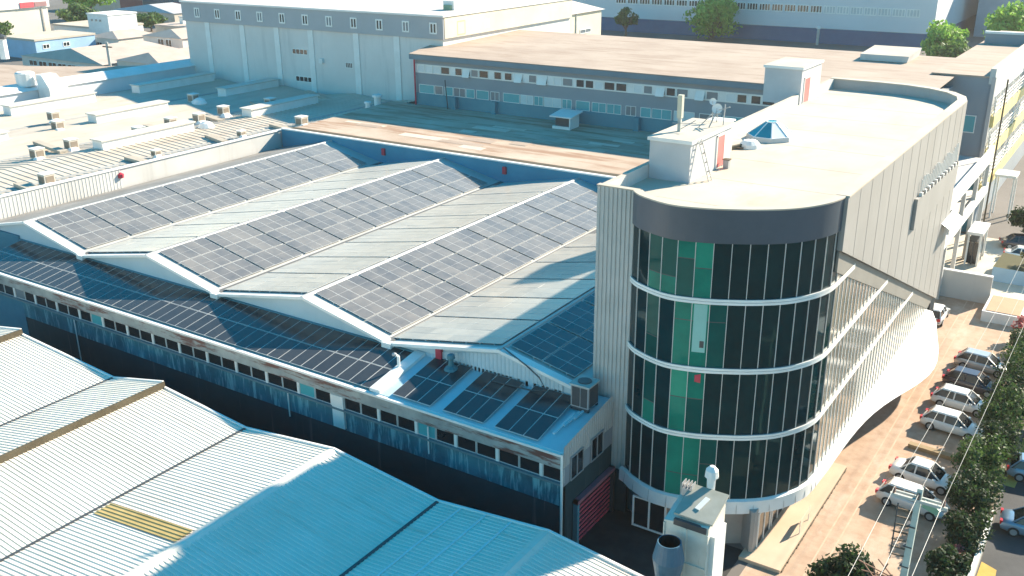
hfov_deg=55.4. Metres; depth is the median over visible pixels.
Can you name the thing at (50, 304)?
window
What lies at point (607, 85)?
window
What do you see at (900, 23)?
grey hall
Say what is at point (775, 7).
window
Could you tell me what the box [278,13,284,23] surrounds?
window
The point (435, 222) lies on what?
roof panel
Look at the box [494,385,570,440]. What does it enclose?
solar array
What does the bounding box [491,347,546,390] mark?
power cable
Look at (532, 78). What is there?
window
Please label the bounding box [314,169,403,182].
roof sheeting
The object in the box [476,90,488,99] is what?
window
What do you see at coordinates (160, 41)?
window
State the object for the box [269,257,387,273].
roof panel
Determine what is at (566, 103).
window
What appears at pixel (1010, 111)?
window
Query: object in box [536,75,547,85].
window
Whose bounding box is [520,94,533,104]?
window
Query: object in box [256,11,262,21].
window
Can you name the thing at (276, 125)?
roof duct
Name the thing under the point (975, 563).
boundary wall
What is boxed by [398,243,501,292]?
solar array
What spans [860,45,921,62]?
roof shed
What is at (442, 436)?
window
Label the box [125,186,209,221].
solar array
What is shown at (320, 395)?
window
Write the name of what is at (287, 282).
roof panel
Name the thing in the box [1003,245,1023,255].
parked car
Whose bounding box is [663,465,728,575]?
dust collector
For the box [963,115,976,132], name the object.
window
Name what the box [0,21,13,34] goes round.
street tree
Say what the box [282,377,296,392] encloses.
window
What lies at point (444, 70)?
window
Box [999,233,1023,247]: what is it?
parked car
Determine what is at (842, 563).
round shrub
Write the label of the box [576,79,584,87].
window
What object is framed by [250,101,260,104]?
roof duct
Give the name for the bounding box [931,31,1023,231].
yellow striped wing
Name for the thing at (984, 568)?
grass verge
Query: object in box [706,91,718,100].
window
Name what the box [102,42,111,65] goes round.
lattice post
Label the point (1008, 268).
retaining bed
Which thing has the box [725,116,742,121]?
window
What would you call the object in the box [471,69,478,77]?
window
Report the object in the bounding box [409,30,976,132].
grey office block
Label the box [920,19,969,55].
broadleaf tree
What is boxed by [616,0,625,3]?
window
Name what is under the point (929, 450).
timber beam
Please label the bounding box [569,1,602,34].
cream gabled hall
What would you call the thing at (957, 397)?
parked car
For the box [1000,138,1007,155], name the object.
window
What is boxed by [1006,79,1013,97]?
window
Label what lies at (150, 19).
street tree
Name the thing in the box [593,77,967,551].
glass office tower
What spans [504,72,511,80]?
window
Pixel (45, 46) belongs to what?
window
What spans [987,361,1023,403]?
hedge shrub
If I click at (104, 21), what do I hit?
town house
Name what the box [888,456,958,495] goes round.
parked car
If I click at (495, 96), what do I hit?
window
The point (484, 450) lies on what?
window
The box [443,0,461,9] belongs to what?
roof unit
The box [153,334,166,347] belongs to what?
window
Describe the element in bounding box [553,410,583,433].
cable tray
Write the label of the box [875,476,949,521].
parked car
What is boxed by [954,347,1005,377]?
parked car
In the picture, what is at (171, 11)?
town house
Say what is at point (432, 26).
window
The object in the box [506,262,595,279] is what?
roof panel
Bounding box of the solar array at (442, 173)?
[411,161,487,192]
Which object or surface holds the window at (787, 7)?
in the grey hall at (900, 23)
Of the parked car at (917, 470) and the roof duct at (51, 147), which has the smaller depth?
the parked car at (917, 470)
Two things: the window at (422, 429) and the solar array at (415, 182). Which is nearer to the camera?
the window at (422, 429)
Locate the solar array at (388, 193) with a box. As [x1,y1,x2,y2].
[352,179,435,213]
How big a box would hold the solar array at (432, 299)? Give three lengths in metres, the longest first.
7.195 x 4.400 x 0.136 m
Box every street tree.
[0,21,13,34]
[55,2,99,21]
[62,0,116,8]
[137,11,167,31]
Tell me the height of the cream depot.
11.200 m
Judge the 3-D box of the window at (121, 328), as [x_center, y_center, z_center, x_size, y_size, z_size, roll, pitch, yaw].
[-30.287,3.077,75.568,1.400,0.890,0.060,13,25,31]
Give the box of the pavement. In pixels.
[738,462,846,573]
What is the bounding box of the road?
[976,434,1023,575]
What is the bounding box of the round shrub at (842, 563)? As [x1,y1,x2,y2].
[805,541,877,575]
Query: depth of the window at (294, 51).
155.45 m
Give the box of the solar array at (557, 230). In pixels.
[497,204,586,243]
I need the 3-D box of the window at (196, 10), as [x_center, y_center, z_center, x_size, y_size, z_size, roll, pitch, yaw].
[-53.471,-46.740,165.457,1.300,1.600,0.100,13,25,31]
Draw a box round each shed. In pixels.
[75,0,142,11]
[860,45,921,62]
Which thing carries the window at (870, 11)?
in the grey hall at (900, 23)
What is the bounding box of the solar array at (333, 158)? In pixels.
[296,144,366,170]
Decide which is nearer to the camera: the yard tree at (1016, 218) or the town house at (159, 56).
the yard tree at (1016, 218)
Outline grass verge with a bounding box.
[977,439,1023,575]
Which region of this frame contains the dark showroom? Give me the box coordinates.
[120,0,180,7]
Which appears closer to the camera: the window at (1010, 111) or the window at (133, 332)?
the window at (133, 332)
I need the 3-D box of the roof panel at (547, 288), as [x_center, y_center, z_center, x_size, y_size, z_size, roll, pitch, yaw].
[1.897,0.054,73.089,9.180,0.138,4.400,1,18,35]
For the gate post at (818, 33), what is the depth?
277.34 m
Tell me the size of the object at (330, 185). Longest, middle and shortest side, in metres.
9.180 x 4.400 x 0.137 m
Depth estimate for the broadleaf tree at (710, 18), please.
283.55 m
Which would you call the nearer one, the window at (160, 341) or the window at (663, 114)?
the window at (160, 341)
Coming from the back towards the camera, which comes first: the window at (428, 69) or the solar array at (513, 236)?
the window at (428, 69)
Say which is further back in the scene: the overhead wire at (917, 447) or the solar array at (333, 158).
the solar array at (333, 158)
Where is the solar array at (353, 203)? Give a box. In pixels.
[320,189,406,225]
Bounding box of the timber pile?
[732,144,743,148]
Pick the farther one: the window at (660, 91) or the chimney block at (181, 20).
the chimney block at (181, 20)
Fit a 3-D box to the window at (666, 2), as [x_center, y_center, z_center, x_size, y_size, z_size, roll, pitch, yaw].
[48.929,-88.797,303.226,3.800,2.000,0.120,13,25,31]
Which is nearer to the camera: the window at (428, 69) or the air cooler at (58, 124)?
the air cooler at (58, 124)
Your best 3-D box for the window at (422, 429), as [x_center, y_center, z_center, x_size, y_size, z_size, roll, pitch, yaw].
[-5.254,8.777,60.126,1.400,0.890,0.060,13,25,31]
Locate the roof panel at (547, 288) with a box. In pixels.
[472,279,594,298]
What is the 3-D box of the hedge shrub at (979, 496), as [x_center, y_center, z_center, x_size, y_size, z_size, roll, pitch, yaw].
[28.254,12.440,59.563,3.295,3.956,5.134,13,25,31]
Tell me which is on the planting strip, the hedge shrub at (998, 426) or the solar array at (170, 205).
the hedge shrub at (998, 426)
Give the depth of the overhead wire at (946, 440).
50.08 m
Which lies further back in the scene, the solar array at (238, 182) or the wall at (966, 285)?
the solar array at (238, 182)
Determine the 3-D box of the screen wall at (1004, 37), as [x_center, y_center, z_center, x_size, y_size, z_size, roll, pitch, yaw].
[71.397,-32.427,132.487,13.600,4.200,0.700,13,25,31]
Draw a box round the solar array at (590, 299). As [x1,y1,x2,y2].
[583,292,594,304]
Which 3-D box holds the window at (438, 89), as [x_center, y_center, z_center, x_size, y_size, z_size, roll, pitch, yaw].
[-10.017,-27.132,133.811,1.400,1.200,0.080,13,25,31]
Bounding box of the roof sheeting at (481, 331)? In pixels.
[393,317,538,344]
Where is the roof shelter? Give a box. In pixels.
[709,117,735,151]
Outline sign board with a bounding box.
[799,505,810,533]
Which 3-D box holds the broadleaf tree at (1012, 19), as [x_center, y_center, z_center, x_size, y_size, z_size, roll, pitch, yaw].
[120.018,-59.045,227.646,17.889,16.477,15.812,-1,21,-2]
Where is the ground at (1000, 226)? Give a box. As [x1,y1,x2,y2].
[0,0,1023,575]
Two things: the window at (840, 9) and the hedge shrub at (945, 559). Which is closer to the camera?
the hedge shrub at (945, 559)
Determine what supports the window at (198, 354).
in the solar roof factory
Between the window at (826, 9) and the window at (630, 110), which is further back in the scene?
the window at (826, 9)
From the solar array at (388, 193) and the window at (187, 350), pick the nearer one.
the window at (187, 350)
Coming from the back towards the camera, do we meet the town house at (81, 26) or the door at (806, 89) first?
the town house at (81, 26)
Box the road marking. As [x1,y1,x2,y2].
[803,301,974,575]
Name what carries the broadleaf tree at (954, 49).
on the ground at (1000, 226)
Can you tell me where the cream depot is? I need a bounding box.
[0,0,50,34]
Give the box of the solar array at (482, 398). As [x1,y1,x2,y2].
[443,371,523,422]
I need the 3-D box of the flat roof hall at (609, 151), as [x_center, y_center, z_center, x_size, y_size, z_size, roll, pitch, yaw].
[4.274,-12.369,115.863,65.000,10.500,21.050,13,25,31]
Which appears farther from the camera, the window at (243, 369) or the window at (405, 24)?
the window at (405, 24)
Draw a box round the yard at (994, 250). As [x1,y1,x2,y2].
[944,233,1023,299]
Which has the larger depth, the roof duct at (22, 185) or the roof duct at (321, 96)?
the roof duct at (321, 96)
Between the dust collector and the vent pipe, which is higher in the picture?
the vent pipe
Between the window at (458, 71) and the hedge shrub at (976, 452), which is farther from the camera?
the window at (458, 71)
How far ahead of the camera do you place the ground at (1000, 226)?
258.20 m
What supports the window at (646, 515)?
in the glass office tower
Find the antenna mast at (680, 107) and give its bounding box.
[677,94,695,131]
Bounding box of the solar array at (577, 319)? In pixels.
[549,301,593,342]
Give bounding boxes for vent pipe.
[392,352,399,366]
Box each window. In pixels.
[0,284,4,292]
[4,285,13,295]
[14,288,25,299]
[24,292,34,302]
[29,59,37,65]
[35,295,46,306]
[38,61,46,65]
[42,44,49,48]
[46,299,56,310]
[48,62,56,65]
[57,303,68,314]
[63,41,69,46]
[68,306,78,317]
[80,310,91,322]
[91,314,102,326]
[103,318,115,330]
[115,322,126,334]
[128,326,140,338]
[140,330,151,342]
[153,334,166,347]
[157,38,163,44]
[165,39,171,46]
[166,339,178,351]
[180,343,193,356]
[193,348,206,361]
[194,8,199,17]
[208,353,221,366]
[214,9,219,18]
[221,357,234,370]
[235,10,240,20]
[237,362,251,376]
[251,367,265,381]
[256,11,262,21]
[267,372,282,387]
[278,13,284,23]
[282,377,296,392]
[292,48,307,54]
[295,75,310,82]
[299,383,315,398]
[301,14,308,24]
[315,388,330,403]
[325,16,331,26]
[344,398,360,413]
[345,62,352,68]
[350,17,356,28]
[361,404,377,419]
[375,19,382,30]
[380,410,397,426]
[397,416,414,432]
[402,21,409,31]
[417,422,435,439]
[418,64,424,71]
[419,84,434,93]
[425,65,432,72]
[429,22,436,33]
[433,66,439,73]
[435,86,442,94]
[436,429,453,445]
[441,67,449,74]
[445,87,452,95]
[453,87,465,97]
[455,68,461,75]
[457,20,465,34]
[457,436,476,452]
[462,69,469,77]
[466,89,474,98]
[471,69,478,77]
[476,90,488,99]
[476,442,495,459]
[479,70,488,78]
[490,91,499,100]
[494,71,501,79]
[499,450,518,467]
[503,93,519,103]
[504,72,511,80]
[514,73,522,82]
[519,456,539,474]
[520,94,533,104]
[529,75,536,82]
[534,96,542,105]
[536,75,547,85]
[543,464,564,482]
[544,97,561,107]
[553,77,561,85]
[562,78,572,86]
[562,99,571,108]
[570,446,583,480]
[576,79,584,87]
[576,100,589,110]
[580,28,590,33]
[585,80,593,88]
[590,429,603,462]
[592,102,605,112]
[594,81,602,89]
[604,82,614,90]
[607,104,621,114]
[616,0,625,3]
[616,83,626,91]
[625,105,635,115]
[627,0,637,3]
[631,494,666,534]
[633,84,642,92]
[639,0,649,4]
[640,107,650,117]
[643,85,652,93]
[651,0,662,5]
[651,108,671,119]
[655,86,665,96]
[663,0,674,5]
[666,87,675,96]
[674,111,694,121]
[676,0,687,6]
[676,88,688,97]
[688,0,700,6]
[694,90,705,100]
[699,113,720,118]
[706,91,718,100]
[725,93,735,102]
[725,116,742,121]
[736,2,745,9]
[736,94,746,103]
[746,2,757,10]
[750,95,761,104]
[759,3,770,10]
[762,96,774,105]
[771,3,783,11]
[784,4,795,11]
[797,4,808,12]
[810,5,822,12]
[823,5,835,13]
[836,6,849,14]
[850,7,862,14]
[864,7,876,15]
[878,8,891,16]
[892,8,905,16]
[906,9,920,17]
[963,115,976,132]
[986,126,994,147]
[991,91,1000,113]
[993,121,999,137]
[995,145,1001,161]
[999,86,1005,103]
[1000,112,1007,130]
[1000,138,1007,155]
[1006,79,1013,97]
[1006,106,1013,123]
[1006,131,1013,148]
[1011,74,1018,94]
[1012,101,1018,116]
[1017,70,1023,86]
[1017,95,1023,111]
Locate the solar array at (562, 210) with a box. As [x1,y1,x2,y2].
[524,193,596,230]
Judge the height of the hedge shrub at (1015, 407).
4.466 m
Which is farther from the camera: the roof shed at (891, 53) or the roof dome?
the roof shed at (891, 53)
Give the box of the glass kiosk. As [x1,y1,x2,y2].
[966,235,984,263]
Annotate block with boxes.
[178,16,185,23]
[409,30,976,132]
[973,0,1023,36]
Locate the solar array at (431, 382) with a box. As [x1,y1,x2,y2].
[392,358,472,405]
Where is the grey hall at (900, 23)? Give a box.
[572,0,978,47]
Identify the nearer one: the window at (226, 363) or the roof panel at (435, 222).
the window at (226, 363)
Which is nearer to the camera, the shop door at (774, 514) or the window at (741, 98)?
the shop door at (774, 514)
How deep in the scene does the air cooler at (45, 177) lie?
101.07 m
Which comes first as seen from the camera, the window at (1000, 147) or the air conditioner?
the air conditioner
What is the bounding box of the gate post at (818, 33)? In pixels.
[816,26,820,44]
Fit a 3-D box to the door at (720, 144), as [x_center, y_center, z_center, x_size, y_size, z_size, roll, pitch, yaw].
[13.136,-8.671,61.486,0.070,2.110,1.300,13,25,31]
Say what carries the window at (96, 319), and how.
in the solar roof factory
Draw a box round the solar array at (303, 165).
[266,151,339,179]
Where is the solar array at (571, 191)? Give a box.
[550,182,596,212]
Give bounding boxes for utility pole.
[859,486,947,575]
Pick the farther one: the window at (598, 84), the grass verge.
the window at (598, 84)
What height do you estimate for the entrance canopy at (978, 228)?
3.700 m
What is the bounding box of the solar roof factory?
[0,127,615,543]
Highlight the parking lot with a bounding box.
[740,295,1020,575]
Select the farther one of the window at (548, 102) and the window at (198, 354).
the window at (548, 102)
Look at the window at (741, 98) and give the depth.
110.50 m
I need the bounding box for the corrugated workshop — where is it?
[0,326,642,575]
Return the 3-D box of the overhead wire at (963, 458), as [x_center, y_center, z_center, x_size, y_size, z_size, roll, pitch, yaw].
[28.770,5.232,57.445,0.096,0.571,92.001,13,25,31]
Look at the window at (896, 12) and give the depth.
267.91 m
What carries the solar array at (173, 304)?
on the solar roof factory
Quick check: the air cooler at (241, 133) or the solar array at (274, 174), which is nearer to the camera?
the solar array at (274, 174)
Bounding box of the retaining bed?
[992,252,1023,285]
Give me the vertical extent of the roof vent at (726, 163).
0.597 m
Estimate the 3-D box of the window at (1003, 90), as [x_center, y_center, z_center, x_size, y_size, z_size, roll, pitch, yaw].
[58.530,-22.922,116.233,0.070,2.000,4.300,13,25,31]
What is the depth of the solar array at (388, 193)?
97.13 m
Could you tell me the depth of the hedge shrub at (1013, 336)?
81.14 m
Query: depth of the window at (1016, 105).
129.57 m
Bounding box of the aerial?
[698,104,729,127]
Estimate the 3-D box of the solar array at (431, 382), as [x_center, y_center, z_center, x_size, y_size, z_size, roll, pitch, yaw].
[-5.019,5.881,61.941,2.985,0.051,4.580,13,34,31]
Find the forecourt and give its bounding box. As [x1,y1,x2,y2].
[579,509,742,575]
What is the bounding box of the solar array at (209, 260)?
[160,237,262,285]
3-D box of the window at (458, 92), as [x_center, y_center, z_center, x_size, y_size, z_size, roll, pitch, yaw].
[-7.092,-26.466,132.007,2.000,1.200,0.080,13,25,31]
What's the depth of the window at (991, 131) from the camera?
113.15 m
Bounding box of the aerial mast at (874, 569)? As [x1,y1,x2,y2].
[863,561,892,575]
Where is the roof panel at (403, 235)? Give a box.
[346,228,456,242]
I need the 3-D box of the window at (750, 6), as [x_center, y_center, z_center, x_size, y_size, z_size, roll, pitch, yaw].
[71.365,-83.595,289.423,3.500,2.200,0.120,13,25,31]
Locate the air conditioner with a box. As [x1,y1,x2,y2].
[569,374,599,412]
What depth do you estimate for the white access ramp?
103.06 m
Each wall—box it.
[940,267,993,303]
[968,510,993,575]
[984,31,1023,44]
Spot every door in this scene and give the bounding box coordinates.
[715,132,725,168]
[756,511,770,546]
[770,508,782,525]
[802,75,810,102]
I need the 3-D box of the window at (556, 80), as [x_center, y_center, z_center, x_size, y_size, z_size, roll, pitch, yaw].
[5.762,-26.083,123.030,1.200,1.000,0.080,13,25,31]
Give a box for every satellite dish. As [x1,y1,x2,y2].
[709,98,715,118]
[712,104,721,121]
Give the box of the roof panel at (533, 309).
[434,297,572,320]
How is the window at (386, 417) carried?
in the solar roof factory
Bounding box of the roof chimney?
[0,33,9,58]
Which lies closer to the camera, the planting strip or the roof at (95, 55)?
the planting strip
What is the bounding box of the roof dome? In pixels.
[740,139,760,149]
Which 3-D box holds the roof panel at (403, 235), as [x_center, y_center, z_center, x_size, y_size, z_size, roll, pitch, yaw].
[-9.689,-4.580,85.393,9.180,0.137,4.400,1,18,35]
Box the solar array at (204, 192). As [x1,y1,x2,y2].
[164,176,245,209]
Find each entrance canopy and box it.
[963,221,990,266]
[988,169,1019,219]
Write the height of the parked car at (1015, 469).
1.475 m
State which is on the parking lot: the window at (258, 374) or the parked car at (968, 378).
the parked car at (968, 378)
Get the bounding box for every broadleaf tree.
[613,7,638,36]
[682,0,742,40]
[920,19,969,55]
[926,37,971,57]
[981,0,1023,38]
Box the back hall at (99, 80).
[0,59,194,110]
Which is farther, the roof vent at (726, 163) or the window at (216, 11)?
the window at (216, 11)
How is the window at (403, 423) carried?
in the solar roof factory
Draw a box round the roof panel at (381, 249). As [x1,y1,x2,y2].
[309,242,423,256]
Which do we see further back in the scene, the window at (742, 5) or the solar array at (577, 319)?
the window at (742, 5)
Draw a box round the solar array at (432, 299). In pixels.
[359,258,468,311]
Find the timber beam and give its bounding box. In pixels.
[908,441,960,463]
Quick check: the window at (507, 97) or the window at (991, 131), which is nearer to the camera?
the window at (991, 131)
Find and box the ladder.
[698,139,711,181]
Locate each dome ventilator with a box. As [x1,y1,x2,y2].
[192,97,206,104]
[198,121,214,128]
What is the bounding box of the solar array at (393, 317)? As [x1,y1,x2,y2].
[316,275,430,333]
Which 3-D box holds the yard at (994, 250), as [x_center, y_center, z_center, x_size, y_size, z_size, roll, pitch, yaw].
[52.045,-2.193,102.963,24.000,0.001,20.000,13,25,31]
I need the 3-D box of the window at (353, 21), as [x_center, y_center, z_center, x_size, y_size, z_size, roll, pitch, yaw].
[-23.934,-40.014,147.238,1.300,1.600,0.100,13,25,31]
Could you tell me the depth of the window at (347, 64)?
150.65 m
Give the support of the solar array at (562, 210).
on the solar roof factory
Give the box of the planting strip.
[956,414,1023,574]
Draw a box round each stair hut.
[647,118,734,182]
[762,57,823,104]
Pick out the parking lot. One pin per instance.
(858, 451)
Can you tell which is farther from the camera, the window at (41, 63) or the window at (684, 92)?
the window at (41, 63)
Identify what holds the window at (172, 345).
in the solar roof factory
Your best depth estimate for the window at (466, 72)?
130.17 m
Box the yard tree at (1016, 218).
[1006,205,1023,232]
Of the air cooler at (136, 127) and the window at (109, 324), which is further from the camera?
the air cooler at (136, 127)
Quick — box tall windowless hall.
[179,0,571,103]
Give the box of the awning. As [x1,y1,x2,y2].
[942,210,964,232]
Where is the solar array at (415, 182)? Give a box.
[383,170,461,202]
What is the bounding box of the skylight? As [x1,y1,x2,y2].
[746,120,795,143]
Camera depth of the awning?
81.30 m
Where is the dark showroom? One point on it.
(127, 3)
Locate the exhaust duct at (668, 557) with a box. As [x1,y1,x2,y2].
[652,534,684,575]
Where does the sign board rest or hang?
on the pavement
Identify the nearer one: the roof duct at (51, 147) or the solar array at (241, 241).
the solar array at (241, 241)
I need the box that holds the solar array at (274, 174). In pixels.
[235,159,310,188]
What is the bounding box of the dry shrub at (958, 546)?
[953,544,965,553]
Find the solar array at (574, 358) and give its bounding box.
[510,322,593,376]
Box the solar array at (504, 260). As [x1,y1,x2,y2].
[434,228,532,274]
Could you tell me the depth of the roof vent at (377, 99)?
138.12 m
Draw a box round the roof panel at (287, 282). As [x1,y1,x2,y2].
[224,273,348,293]
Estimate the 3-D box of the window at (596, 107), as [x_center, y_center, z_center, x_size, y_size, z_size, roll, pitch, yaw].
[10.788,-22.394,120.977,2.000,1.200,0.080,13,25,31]
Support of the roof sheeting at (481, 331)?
on the solar roof factory
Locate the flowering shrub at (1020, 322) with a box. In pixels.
[1011,314,1023,330]
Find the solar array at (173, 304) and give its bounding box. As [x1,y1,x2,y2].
[0,240,411,387]
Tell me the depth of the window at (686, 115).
114.96 m
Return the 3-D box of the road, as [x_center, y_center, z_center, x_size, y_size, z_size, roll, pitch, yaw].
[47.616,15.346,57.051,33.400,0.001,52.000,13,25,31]
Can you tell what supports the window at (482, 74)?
in the grey office block at (637, 84)
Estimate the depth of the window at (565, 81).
122.29 m
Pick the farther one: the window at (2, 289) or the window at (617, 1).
the window at (617, 1)
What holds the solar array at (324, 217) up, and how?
on the solar roof factory
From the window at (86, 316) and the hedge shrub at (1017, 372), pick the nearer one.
the hedge shrub at (1017, 372)
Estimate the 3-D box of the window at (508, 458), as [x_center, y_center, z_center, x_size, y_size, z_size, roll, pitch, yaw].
[-0.174,9.934,56.992,1.400,0.890,0.060,13,25,31]
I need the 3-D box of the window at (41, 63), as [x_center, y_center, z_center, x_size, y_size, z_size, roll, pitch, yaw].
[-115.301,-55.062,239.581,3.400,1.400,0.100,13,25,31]
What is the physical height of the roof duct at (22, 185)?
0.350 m
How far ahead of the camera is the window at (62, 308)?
79.47 m
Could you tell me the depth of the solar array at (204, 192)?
98.75 m
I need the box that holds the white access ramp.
[935,79,1008,298]
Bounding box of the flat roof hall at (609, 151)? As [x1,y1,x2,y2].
[291,101,655,176]
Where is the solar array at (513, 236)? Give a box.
[467,215,560,258]
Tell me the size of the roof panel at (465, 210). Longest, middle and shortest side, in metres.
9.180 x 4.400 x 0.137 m
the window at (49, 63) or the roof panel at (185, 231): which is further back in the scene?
the window at (49, 63)
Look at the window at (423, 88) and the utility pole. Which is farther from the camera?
the window at (423, 88)
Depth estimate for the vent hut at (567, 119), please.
120.22 m
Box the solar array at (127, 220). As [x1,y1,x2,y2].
[82,196,171,234]
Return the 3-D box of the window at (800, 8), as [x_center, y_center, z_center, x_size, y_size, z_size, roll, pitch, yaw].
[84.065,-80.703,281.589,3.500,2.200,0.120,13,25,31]
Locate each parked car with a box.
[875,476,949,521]
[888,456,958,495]
[919,404,983,440]
[930,383,987,417]
[933,303,949,325]
[942,365,998,397]
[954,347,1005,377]
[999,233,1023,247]
[999,506,1023,536]
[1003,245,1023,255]
[1006,452,1023,481]
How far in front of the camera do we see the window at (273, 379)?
66.93 m
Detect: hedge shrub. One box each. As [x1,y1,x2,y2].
[923,543,972,575]
[941,508,995,560]
[945,460,1005,524]
[950,433,1011,489]
[972,412,1022,462]
[975,374,1023,434]
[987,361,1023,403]
[992,340,1023,377]
[1009,327,1023,347]
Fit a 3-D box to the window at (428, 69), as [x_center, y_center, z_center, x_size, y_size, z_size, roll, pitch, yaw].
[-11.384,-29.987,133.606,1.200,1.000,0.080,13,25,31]
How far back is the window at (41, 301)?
81.04 m
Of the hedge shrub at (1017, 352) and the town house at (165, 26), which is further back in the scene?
the town house at (165, 26)
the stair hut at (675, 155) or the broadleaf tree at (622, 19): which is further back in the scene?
the broadleaf tree at (622, 19)
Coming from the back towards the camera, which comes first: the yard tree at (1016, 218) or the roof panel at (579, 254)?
the yard tree at (1016, 218)
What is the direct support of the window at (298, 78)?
in the tall windowless hall
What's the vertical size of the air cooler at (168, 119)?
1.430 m
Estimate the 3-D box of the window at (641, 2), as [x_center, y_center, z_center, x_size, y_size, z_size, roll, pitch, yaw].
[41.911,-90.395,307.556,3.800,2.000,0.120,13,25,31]
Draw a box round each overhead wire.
[848,299,1002,575]
[880,291,1022,575]
[912,326,1023,575]
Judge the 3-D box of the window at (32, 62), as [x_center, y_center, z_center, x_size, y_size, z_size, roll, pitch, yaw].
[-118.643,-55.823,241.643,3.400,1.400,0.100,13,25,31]
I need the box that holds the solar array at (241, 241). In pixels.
[205,224,302,268]
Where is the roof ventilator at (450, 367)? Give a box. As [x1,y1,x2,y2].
[444,353,457,372]
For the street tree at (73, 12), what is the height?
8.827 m
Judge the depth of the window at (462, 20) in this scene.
141.47 m
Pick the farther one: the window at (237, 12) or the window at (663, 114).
the window at (237, 12)
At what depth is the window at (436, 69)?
132.92 m
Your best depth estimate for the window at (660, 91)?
115.52 m
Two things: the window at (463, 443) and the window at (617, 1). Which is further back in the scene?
the window at (617, 1)
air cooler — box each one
[28,146,45,159]
[36,171,55,184]
[46,110,59,123]
[50,119,64,130]
[62,137,79,151]
[131,125,145,129]
[150,148,161,157]
[163,116,177,122]
[187,93,198,101]
[191,112,205,123]
[216,105,231,117]
[236,129,246,137]
[263,97,275,102]
[294,115,307,125]
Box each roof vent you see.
[364,101,370,107]
[372,94,381,105]
[722,158,730,168]
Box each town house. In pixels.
[6,30,95,57]
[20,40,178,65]
[52,20,143,31]
[86,10,137,33]
[95,29,150,44]
[111,2,181,22]
[117,47,189,65]
[141,27,188,47]
[154,22,185,31]
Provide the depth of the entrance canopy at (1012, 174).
118.45 m
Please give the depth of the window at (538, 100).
125.52 m
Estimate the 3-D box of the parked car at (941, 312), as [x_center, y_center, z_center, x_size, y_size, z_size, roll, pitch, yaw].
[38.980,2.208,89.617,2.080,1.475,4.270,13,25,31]
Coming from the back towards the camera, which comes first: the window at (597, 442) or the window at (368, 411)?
the window at (368, 411)
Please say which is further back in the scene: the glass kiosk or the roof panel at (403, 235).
the glass kiosk
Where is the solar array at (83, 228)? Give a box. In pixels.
[37,208,129,247]
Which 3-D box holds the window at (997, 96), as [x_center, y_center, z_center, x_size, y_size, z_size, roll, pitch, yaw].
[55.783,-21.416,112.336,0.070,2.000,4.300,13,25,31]
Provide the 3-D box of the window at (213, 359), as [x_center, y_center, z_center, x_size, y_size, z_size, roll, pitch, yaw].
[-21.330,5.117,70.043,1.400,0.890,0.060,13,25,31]
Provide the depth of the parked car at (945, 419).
69.89 m
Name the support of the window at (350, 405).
in the solar roof factory
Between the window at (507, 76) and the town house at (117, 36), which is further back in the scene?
the town house at (117, 36)
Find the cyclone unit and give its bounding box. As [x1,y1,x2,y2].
[14,71,68,97]
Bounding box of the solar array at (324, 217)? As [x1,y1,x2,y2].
[285,200,374,238]
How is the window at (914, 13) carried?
in the grey hall at (900, 23)
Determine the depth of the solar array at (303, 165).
109.55 m
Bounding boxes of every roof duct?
[13,181,35,189]
[33,140,67,153]
[124,155,146,162]
[205,114,223,121]
[205,134,228,142]
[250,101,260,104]
[269,123,290,128]
[304,90,331,98]
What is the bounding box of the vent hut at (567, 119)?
[549,109,582,129]
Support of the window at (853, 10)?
in the grey hall at (900, 23)
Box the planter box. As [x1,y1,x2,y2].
[980,294,1023,326]
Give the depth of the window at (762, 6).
287.46 m
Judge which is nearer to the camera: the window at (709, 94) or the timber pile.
the timber pile
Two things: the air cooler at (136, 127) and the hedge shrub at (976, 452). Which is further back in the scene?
the air cooler at (136, 127)
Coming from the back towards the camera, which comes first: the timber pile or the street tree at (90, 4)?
the street tree at (90, 4)
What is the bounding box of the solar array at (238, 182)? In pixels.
[201,167,279,199]
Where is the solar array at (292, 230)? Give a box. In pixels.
[246,211,339,252]

